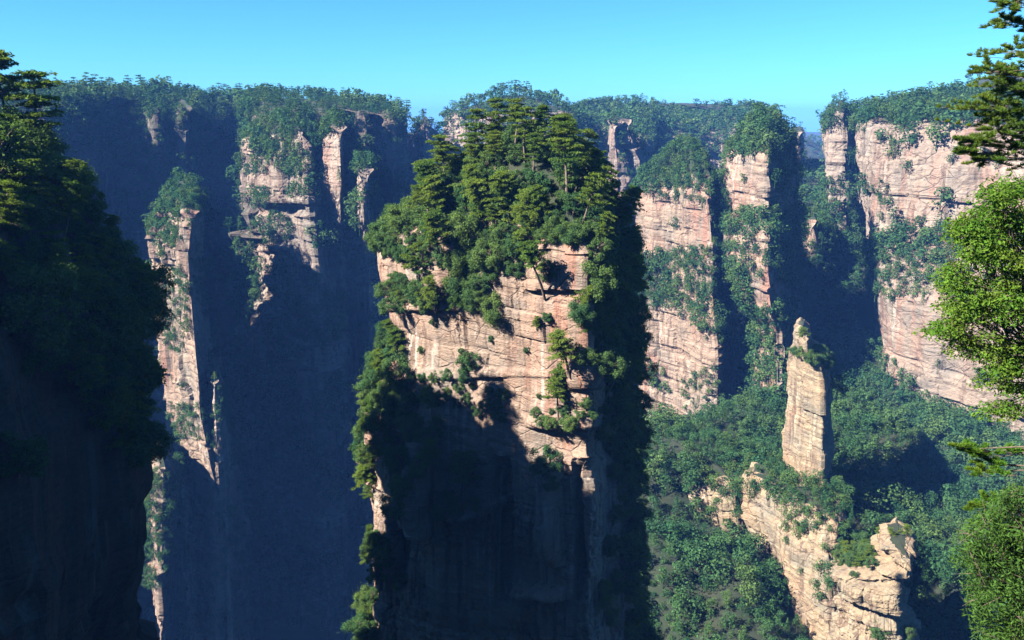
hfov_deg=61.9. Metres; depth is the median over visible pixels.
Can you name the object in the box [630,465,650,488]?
broadleaf tree
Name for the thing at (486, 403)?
shrub
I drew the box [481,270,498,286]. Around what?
shrub
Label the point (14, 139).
broadleaf tree
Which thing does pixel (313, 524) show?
rock buttress
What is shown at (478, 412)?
shrub
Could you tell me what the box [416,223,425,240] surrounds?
broadleaf tree
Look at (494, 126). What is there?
pine tree
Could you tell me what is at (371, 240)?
broadleaf tree
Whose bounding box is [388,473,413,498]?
broadleaf tree
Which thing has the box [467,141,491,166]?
broadleaf tree
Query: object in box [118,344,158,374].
pine tree
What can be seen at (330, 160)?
rock buttress
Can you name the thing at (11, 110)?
broadleaf tree
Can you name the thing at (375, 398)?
broadleaf tree
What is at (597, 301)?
shrub
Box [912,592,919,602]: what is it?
pine tree
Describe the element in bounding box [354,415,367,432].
pine tree
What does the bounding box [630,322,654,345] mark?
shrub
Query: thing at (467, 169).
pine tree
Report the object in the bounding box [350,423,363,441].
shrub
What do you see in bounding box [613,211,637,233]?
pine tree
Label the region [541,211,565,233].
broadleaf tree
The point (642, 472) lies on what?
broadleaf tree
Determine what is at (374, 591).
broadleaf tree
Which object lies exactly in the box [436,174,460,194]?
broadleaf tree
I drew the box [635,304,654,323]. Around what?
shrub
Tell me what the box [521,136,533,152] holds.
broadleaf tree
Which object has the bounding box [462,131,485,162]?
pine tree
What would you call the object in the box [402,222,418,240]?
broadleaf tree
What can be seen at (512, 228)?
shrub
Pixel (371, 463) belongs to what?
pine tree
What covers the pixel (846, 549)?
pine tree
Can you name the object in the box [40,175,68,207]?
pine tree
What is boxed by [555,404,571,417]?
shrub
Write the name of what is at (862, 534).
shrub
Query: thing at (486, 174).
broadleaf tree
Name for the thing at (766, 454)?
forest
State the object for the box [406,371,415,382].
shrub
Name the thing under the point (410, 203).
shrub
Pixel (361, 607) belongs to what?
pine tree
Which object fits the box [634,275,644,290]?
shrub
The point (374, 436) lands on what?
pine tree
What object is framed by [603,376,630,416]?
pine tree
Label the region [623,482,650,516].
broadleaf tree
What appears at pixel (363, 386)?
shrub
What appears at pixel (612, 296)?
broadleaf tree
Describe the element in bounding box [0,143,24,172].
shrub
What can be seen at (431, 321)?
shrub
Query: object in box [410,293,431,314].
shrub
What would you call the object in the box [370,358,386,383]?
pine tree
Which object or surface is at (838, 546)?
shrub
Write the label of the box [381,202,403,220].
shrub
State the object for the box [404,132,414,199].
rock pillar
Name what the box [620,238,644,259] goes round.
shrub
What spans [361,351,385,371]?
shrub
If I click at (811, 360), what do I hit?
shrub
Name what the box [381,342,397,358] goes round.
shrub
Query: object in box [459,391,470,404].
shrub
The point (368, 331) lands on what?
rock buttress
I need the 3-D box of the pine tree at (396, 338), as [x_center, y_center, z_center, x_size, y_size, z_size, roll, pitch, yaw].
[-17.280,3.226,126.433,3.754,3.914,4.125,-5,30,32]
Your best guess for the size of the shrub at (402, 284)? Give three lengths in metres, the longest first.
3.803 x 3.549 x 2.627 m
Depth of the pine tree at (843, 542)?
232.21 m
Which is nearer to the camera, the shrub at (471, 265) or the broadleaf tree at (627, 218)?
the shrub at (471, 265)
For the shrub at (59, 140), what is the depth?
90.88 m
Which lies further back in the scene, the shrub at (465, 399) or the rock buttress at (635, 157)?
the rock buttress at (635, 157)
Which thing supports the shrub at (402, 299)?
on the rock pillar at (519, 554)
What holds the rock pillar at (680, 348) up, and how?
on the ground
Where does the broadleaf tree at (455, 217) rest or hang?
on the rock pillar at (519, 554)
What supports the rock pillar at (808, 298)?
on the ground
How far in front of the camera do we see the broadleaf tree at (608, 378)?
109.28 m
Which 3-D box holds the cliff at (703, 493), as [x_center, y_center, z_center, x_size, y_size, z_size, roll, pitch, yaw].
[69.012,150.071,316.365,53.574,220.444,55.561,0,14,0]
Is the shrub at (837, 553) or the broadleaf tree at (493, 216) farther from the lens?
the shrub at (837, 553)
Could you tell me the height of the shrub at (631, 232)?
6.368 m
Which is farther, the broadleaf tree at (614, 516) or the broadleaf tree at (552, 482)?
the broadleaf tree at (614, 516)
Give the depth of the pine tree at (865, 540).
231.72 m
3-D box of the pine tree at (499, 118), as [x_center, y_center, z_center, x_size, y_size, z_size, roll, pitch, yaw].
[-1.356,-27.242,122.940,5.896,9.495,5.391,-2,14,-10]
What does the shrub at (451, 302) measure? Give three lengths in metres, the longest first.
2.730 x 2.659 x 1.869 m
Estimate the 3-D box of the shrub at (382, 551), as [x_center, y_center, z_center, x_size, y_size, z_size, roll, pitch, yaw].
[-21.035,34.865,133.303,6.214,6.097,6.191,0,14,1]
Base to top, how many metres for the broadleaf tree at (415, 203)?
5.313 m
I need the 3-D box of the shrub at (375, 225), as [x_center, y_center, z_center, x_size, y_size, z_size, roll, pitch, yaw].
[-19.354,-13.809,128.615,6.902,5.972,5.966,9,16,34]
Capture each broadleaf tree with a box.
[0,100,30,143]
[0,120,42,189]
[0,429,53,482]
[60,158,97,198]
[63,219,88,250]
[77,183,109,221]
[127,260,177,319]
[131,397,158,420]
[132,443,158,467]
[347,442,359,461]
[355,389,370,411]
[355,442,375,463]
[355,461,366,480]
[357,620,378,639]
[359,542,373,565]
[364,230,375,246]
[364,529,381,543]
[365,586,378,603]
[366,559,388,584]
[370,387,383,407]
[376,492,405,521]
[379,380,388,396]
[383,235,397,255]
[387,390,399,408]
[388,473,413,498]
[391,234,401,247]
[397,195,411,206]
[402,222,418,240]
[402,248,413,262]
[403,233,417,249]
[407,209,426,226]
[411,188,437,211]
[415,221,427,243]
[415,246,428,262]
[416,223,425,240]
[423,236,435,249]
[423,415,444,437]
[433,192,457,218]
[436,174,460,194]
[439,215,453,231]
[445,181,461,198]
[446,166,461,176]
[448,211,465,229]
[448,225,460,241]
[453,183,469,210]
[459,200,481,219]
[461,261,475,277]
[465,234,476,247]
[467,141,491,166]
[470,161,487,183]
[474,147,495,176]
[475,237,488,247]
[478,168,495,188]
[478,219,488,232]
[483,196,503,222]
[483,226,492,241]
[488,164,520,194]
[488,223,506,241]
[490,220,510,242]
[502,122,529,150]
[503,258,525,279]
[505,142,522,163]
[508,200,522,221]
[517,171,538,189]
[519,161,534,176]
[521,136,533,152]
[524,224,540,237]
[527,139,545,151]
[528,124,549,139]
[532,202,552,222]
[533,170,555,194]
[533,258,555,282]
[535,142,556,165]
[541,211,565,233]
[542,475,560,492]
[549,154,580,181]
[554,162,582,190]
[560,191,586,215]
[570,170,582,192]
[580,207,602,236]
[580,216,606,245]
[586,236,612,262]
[593,330,610,357]
[594,241,622,274]
[595,289,619,316]
[596,230,623,257]
[598,333,628,360]
[598,351,613,366]
[602,202,620,232]
[603,346,622,372]
[603,346,629,378]
[604,363,617,383]
[606,462,624,481]
[607,504,627,523]
[608,568,629,597]
[609,226,624,247]
[621,451,646,475]
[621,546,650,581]
[622,282,646,300]
[623,212,634,224]
[623,359,640,385]
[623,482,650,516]
[624,309,647,330]
[630,380,644,391]
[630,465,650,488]
[632,293,648,312]
[632,456,646,478]
[632,539,651,569]
[636,527,646,538]
[638,393,655,416]
[639,268,653,291]
[639,338,650,356]
[642,626,656,639]
[644,600,653,616]
[796,346,806,357]
[812,343,823,350]
[818,354,828,364]
[903,623,917,639]
[912,172,1023,422]
[946,480,1023,639]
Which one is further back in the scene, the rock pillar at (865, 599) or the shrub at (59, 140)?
the rock pillar at (865, 599)
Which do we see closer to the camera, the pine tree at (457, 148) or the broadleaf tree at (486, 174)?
the broadleaf tree at (486, 174)
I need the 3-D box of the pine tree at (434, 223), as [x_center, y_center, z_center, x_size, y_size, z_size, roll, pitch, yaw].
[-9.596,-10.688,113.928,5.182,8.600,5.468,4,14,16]
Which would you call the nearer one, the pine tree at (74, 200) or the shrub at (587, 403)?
the pine tree at (74, 200)
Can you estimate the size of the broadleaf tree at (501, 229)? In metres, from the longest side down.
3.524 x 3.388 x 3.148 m
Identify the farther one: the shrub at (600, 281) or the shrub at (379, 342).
the shrub at (379, 342)
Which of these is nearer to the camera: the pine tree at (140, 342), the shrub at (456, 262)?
the pine tree at (140, 342)
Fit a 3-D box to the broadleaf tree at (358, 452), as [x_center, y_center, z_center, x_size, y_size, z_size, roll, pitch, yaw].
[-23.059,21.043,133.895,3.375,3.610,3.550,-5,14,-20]
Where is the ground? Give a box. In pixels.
[138,132,1023,639]
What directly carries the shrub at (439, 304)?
on the rock pillar at (519, 554)
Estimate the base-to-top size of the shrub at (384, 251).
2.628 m
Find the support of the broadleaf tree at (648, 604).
on the rock pillar at (519, 554)
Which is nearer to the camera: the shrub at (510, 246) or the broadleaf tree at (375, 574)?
the shrub at (510, 246)
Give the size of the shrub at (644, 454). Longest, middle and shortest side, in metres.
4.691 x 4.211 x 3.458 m
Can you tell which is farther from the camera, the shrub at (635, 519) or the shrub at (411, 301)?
the shrub at (635, 519)
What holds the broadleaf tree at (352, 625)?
on the rock pillar at (519, 554)
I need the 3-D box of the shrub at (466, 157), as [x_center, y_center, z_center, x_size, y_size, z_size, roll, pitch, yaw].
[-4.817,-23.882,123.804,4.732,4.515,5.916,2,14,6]
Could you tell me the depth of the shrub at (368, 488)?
135.82 m
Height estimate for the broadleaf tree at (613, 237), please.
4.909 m
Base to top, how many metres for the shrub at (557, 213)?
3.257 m
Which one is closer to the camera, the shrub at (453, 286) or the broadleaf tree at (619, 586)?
the shrub at (453, 286)
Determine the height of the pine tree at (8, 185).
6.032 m
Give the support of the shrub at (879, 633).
on the rock pillar at (865, 599)
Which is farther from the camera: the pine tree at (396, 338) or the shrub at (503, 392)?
the pine tree at (396, 338)
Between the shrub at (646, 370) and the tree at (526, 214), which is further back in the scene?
the shrub at (646, 370)
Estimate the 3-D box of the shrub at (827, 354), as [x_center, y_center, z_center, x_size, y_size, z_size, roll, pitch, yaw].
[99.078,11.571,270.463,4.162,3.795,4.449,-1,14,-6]
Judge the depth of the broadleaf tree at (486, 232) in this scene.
111.77 m
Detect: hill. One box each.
[803,135,824,162]
[966,76,1023,90]
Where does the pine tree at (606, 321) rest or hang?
on the rock pillar at (519, 554)
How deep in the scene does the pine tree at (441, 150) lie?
122.59 m
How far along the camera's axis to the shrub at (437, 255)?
115.23 m
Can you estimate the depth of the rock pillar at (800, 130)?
670.59 m
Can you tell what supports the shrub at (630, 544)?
on the rock pillar at (519, 554)
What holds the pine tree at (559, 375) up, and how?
on the rock pillar at (519, 554)
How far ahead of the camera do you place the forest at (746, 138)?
384.01 m
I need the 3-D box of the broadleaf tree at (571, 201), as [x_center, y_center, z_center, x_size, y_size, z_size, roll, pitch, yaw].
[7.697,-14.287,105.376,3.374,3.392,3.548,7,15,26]
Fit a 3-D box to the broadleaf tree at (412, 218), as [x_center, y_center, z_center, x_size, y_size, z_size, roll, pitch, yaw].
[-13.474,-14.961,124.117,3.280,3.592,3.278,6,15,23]
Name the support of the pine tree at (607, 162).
on the rock pillar at (519, 554)
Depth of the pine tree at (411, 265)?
117.89 m
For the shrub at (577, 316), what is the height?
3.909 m
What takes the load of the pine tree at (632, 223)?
on the rock pillar at (519, 554)
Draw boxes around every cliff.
[0,95,408,627]
[0,180,159,639]
[443,95,579,156]
[589,102,739,169]
[647,436,744,536]
[740,462,847,639]
[821,96,1023,439]
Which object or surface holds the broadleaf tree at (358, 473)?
on the rock pillar at (519, 554)
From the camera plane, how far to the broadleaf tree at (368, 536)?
134.20 m
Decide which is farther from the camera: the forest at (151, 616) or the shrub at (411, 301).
the forest at (151, 616)
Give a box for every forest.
[0,70,412,626]
[140,167,259,638]
[141,601,353,639]
[408,63,1023,294]
[629,101,835,419]
[638,157,1023,639]
[814,79,1023,453]
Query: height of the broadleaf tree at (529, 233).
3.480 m
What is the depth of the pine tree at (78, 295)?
75.32 m
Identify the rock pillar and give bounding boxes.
[144,444,181,639]
[145,181,253,639]
[205,356,235,639]
[356,151,642,639]
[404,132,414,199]
[410,116,445,188]
[633,141,736,419]
[720,118,800,401]
[781,317,834,487]
[795,126,804,172]
[798,215,831,319]
[824,100,859,235]
[825,517,920,639]
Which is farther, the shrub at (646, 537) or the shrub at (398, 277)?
the shrub at (646, 537)
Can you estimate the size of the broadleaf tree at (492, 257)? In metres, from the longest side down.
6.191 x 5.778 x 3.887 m
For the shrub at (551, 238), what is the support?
on the rock pillar at (519, 554)
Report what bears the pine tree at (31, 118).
on the cliff at (73, 533)
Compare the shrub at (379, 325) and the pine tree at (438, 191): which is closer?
the pine tree at (438, 191)
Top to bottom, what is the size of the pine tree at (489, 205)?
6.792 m
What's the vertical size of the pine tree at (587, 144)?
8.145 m
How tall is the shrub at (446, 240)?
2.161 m
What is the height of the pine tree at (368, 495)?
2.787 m
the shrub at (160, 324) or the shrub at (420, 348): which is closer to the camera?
the shrub at (160, 324)
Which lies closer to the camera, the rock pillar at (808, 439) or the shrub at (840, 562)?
the shrub at (840, 562)
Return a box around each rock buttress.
[136,105,171,597]
[169,99,204,597]
[224,116,358,639]
[318,121,349,628]
[353,164,377,614]
[607,117,651,224]
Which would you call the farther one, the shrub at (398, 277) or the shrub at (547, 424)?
the shrub at (398, 277)
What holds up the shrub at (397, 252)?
on the rock pillar at (519, 554)
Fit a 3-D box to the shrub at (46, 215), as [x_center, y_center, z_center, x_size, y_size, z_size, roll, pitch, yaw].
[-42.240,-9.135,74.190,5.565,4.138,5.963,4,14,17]
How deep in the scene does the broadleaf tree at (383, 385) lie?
127.98 m
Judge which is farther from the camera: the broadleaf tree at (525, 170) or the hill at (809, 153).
the hill at (809, 153)
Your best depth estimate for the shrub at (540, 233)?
105.47 m
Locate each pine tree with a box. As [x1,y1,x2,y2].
[0,49,28,109]
[0,110,10,143]
[0,139,39,168]
[0,156,50,197]
[0,179,34,229]
[1,69,64,127]
[16,113,56,148]
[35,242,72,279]
[36,229,84,266]
[37,176,85,223]
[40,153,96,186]
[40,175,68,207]
[54,261,109,312]
[55,157,92,196]
[57,181,89,238]
[82,223,133,266]
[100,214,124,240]
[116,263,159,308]
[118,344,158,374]
[119,375,161,424]
[129,332,157,382]
[138,361,166,398]
[138,397,157,425]
[351,463,375,489]
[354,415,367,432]
[355,606,372,622]
[355,625,375,639]
[359,544,371,564]
[360,490,374,498]
[362,393,383,417]
[362,524,373,540]
[363,452,376,470]
[368,433,379,440]
[369,347,389,369]
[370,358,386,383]
[381,318,399,336]
[386,327,405,353]
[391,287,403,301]
[399,240,430,309]
[404,184,430,215]
[412,159,453,214]
[412,173,435,211]
[414,274,444,316]
[416,384,438,422]
[421,173,454,227]
[421,208,456,261]
[425,134,462,172]
[425,142,450,171]
[440,145,463,169]
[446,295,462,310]
[447,251,467,276]
[452,108,491,163]
[459,163,490,196]
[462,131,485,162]
[463,176,496,229]
[481,124,504,144]
[481,129,508,169]
[482,97,513,151]
[483,197,510,243]
[488,170,520,219]
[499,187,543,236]
[501,98,524,154]
[506,230,534,278]
[510,106,540,163]
[517,240,547,299]
[521,132,544,182]
[526,184,555,223]
[527,104,554,128]
[531,315,541,328]
[535,114,584,149]
[541,367,569,421]
[546,327,582,378]
[548,120,584,192]
[549,112,581,136]
[569,285,596,305]
[571,119,580,136]
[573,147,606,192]
[575,128,599,156]
[575,171,608,225]
[576,318,594,333]
[577,170,608,197]
[578,163,620,209]
[593,211,617,239]
[594,423,615,445]
[594,578,618,625]
[596,159,614,192]
[596,299,618,356]
[601,150,609,171]
[601,179,622,200]
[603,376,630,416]
[605,184,646,231]
[605,338,650,397]
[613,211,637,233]
[619,218,642,232]
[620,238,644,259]
[622,578,647,607]
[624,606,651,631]
[630,353,646,384]
[633,358,648,380]
[639,417,656,449]
[642,585,651,601]
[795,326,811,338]
[839,539,851,550]
[842,544,855,561]
[851,555,864,566]
[859,538,870,544]
[863,550,871,560]
[865,545,878,556]
[887,527,898,536]
[898,523,913,535]
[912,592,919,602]
[934,0,1023,171]
[947,438,1023,511]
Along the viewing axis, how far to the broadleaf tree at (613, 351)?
107.84 m
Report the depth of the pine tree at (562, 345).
103.16 m
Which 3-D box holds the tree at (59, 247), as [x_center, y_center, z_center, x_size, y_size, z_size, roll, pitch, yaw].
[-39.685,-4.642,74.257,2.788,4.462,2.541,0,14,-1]
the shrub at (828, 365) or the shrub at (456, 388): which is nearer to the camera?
the shrub at (456, 388)
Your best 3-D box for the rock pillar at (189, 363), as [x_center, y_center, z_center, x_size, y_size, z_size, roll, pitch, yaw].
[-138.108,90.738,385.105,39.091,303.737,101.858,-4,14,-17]
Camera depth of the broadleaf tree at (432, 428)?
120.24 m
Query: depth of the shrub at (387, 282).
123.44 m
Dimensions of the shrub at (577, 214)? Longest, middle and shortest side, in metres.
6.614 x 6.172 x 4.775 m
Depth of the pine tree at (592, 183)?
102.46 m
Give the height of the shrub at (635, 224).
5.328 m
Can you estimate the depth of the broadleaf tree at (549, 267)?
105.47 m
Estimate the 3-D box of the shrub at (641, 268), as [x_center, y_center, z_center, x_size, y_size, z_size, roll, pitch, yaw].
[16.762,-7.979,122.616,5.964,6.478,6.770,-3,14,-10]
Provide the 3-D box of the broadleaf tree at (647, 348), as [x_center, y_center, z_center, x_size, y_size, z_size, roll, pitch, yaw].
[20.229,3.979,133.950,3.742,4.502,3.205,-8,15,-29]
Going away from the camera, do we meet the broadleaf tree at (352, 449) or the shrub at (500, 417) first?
the shrub at (500, 417)
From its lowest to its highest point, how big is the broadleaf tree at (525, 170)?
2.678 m
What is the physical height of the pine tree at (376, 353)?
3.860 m
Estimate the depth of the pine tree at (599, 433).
113.99 m
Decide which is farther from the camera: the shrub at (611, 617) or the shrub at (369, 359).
the shrub at (369, 359)
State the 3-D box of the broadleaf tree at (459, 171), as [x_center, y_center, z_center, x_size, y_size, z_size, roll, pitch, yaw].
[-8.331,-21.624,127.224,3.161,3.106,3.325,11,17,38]
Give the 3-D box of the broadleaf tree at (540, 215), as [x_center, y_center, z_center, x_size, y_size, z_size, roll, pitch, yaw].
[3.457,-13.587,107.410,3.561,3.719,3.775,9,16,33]
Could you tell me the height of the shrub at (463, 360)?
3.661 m
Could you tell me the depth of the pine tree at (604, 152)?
136.48 m
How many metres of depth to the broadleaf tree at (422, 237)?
117.69 m
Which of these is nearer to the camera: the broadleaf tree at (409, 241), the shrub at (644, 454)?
the broadleaf tree at (409, 241)
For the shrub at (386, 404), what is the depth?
126.54 m
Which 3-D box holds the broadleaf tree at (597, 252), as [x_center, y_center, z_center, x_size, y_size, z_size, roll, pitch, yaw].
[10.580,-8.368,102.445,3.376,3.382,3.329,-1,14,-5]
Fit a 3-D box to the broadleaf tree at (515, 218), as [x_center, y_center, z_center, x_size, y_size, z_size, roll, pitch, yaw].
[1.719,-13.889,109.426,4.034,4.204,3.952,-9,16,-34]
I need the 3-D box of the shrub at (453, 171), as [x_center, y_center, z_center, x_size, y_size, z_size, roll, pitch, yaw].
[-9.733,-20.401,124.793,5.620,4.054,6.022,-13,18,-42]
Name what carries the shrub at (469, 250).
on the rock pillar at (519, 554)
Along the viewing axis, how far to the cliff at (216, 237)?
493.45 m
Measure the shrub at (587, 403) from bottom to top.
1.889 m
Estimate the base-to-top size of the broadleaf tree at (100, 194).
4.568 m
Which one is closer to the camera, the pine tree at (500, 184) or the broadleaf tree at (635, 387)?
the pine tree at (500, 184)
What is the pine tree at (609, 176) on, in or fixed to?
on the rock pillar at (519, 554)
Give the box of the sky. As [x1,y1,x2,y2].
[0,0,1023,132]
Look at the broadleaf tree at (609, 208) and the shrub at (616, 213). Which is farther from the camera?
the shrub at (616, 213)
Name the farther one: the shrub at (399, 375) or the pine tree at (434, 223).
the shrub at (399, 375)
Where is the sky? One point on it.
(794, 54)
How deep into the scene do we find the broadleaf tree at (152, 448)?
86.15 m
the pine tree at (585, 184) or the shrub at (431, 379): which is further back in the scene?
the shrub at (431, 379)
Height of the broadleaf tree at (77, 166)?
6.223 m
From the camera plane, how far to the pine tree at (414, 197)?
122.59 m
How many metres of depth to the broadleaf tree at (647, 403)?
132.21 m
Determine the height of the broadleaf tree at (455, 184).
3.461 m
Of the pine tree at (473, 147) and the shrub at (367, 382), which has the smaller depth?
the pine tree at (473, 147)
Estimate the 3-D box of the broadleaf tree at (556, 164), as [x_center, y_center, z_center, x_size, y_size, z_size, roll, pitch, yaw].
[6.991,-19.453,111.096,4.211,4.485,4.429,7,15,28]
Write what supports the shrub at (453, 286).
on the rock pillar at (519, 554)
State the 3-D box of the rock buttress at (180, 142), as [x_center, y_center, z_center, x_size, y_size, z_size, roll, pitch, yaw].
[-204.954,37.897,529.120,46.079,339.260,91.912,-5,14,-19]
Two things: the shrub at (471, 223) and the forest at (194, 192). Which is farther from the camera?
the forest at (194, 192)
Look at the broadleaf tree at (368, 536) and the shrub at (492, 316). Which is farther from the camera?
the broadleaf tree at (368, 536)
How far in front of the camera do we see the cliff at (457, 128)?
621.34 m
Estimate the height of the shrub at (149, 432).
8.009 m
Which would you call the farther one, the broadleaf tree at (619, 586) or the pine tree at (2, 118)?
the broadleaf tree at (619, 586)
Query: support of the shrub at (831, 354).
on the rock pillar at (808, 439)
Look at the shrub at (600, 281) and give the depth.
101.68 m
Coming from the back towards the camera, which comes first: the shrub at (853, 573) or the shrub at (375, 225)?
the shrub at (853, 573)
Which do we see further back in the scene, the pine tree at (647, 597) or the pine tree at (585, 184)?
the pine tree at (647, 597)
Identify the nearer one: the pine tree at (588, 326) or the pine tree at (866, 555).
the pine tree at (588, 326)
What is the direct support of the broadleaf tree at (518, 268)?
on the rock pillar at (519, 554)
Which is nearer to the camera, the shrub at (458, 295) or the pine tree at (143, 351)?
the pine tree at (143, 351)
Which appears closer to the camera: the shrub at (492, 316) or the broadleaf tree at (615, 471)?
the shrub at (492, 316)
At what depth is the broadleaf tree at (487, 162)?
117.28 m
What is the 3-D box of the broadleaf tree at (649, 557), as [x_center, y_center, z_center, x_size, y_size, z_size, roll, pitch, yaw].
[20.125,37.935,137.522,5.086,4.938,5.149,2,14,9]
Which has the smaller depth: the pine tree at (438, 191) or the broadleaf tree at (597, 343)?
the broadleaf tree at (597, 343)
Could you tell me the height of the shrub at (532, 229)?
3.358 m
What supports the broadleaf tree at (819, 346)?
on the rock pillar at (808, 439)
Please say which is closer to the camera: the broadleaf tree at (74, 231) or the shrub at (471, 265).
the broadleaf tree at (74, 231)
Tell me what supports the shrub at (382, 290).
on the rock pillar at (519, 554)
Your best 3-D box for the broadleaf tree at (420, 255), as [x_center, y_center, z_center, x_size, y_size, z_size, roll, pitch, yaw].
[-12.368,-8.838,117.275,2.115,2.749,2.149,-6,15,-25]
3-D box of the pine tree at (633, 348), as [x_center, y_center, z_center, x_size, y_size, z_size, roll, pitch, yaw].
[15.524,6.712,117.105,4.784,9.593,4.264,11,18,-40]
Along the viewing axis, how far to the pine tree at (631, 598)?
127.00 m
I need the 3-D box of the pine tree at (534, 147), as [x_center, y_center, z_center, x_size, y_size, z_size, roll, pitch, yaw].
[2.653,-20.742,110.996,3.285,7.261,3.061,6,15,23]
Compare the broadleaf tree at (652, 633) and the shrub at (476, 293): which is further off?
the broadleaf tree at (652, 633)
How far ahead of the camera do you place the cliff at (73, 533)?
76.25 m
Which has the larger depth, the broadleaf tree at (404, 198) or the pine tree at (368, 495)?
the pine tree at (368, 495)
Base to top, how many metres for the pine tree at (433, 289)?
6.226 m
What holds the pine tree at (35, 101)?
on the cliff at (73, 533)
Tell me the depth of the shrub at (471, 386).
118.02 m
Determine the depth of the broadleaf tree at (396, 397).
125.83 m
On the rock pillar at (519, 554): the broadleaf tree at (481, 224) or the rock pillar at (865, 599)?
the broadleaf tree at (481, 224)
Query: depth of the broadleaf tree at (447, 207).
118.24 m
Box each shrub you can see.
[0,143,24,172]
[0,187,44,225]
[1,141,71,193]
[3,192,62,237]
[5,103,74,165]
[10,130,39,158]
[32,152,103,205]
[45,133,69,163]
[85,233,147,277]
[90,292,159,361]
[112,343,167,398]
[120,391,178,470]
[137,439,172,466]
[141,294,175,341]
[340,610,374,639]
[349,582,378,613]
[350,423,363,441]
[352,368,368,394]
[352,433,364,449]
[353,368,380,393]
[355,477,372,491]
[357,403,390,437]
[357,526,396,563]
[358,369,381,390]
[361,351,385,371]
[363,212,389,240]
[364,225,396,253]
[366,437,386,456]
[368,349,412,386]
[369,382,381,400]
[370,405,399,428]
[372,200,413,236]
[373,282,395,304]
[374,317,389,335]
[374,331,390,353]
[374,384,402,410]
[377,293,408,316]
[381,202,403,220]
[381,246,395,259]
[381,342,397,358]
[382,269,398,291]
[385,377,408,399]
[390,243,405,261]
[390,243,407,262]
[391,272,406,288]
[394,370,402,378]
[396,282,409,302]
[396,378,410,392]
[398,277,417,296]
[400,196,419,225]
[401,276,424,301]
[403,295,415,305]
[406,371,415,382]
[410,204,435,230]
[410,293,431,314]
[416,346,423,353]
[416,372,427,382]
[425,292,441,306]
[427,246,450,268]
[427,370,437,383]
[428,318,435,324]
[434,387,451,401]
[435,168,461,181]
[436,235,451,245]
[438,276,462,298]
[439,368,451,381]
[440,251,469,277]
[440,275,465,298]
[447,205,485,245]
[447,286,464,302]
[449,232,476,261]
[452,350,479,374]
[452,382,463,392]
[452,401,461,408]
[453,150,471,168]
[457,368,469,383]
[458,298,477,312]
[459,270,478,287]
[459,287,480,307]
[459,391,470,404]
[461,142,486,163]
[464,241,480,271]
[465,252,492,270]
[467,273,483,288]
[467,276,488,291]
[468,380,475,388]
[469,287,488,303]
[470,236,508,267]
[470,286,503,328]
[470,405,485,416]
[477,398,491,409]
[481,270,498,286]
[484,385,493,396]
[485,252,505,271]
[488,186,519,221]
[488,398,502,409]
[489,149,508,166]
[489,408,506,423]
[495,242,509,257]
[495,388,509,400]
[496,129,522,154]
[503,233,523,258]
[506,225,519,234]
[515,220,542,239]
[525,443,562,477]
[529,406,541,417]
[533,226,550,244]
[534,415,544,427]
[540,412,557,429]
[541,201,562,222]
[542,309,552,321]
[543,218,570,244]
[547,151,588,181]
[553,217,594,245]
[554,190,570,206]
[554,223,584,246]
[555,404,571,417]
[558,414,578,432]
[566,300,602,324]
[570,347,600,366]
[572,257,620,302]
[574,197,611,229]
[574,408,586,421]
[577,397,591,408]
[586,409,599,419]
[591,293,605,305]
[592,319,605,336]
[597,257,632,288]
[597,351,629,378]
[601,404,609,413]
[603,533,624,557]
[605,605,621,626]
[609,194,624,220]
[610,378,627,395]
[616,222,646,254]
[618,523,650,562]
[620,501,653,533]
[627,254,649,283]
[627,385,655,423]
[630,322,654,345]
[631,222,644,235]
[633,447,649,458]
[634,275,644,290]
[634,416,642,424]
[634,598,656,634]
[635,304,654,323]
[635,361,650,379]
[636,422,656,449]
[637,567,653,586]
[638,577,646,598]
[640,353,658,382]
[640,529,648,542]
[642,622,666,639]
[788,345,797,354]
[802,347,819,365]
[820,360,833,369]
[824,351,830,360]
[827,350,833,359]
[828,355,837,369]
[829,541,841,553]
[831,548,843,557]
[834,557,843,565]
[840,548,856,566]
[848,570,858,576]
[851,530,869,543]
[851,543,859,552]
[855,539,874,555]
[863,556,878,567]
[867,620,891,639]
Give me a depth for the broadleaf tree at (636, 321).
128.01 m
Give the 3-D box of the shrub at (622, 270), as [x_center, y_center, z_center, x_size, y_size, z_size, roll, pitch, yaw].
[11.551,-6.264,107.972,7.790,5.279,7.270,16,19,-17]
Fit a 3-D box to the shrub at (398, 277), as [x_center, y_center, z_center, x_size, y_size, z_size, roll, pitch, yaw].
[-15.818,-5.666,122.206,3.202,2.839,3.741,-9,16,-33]
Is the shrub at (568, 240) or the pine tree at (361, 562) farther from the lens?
the pine tree at (361, 562)
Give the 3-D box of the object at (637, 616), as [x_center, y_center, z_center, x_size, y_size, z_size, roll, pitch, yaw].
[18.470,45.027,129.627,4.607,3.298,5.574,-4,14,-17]
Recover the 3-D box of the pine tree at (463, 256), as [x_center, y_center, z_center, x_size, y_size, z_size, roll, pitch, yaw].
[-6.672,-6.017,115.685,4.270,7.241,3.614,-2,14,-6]
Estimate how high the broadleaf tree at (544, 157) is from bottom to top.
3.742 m
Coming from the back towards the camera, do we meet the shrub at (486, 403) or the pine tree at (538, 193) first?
the shrub at (486, 403)
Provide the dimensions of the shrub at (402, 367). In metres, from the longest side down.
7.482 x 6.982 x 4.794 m
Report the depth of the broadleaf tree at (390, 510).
119.24 m

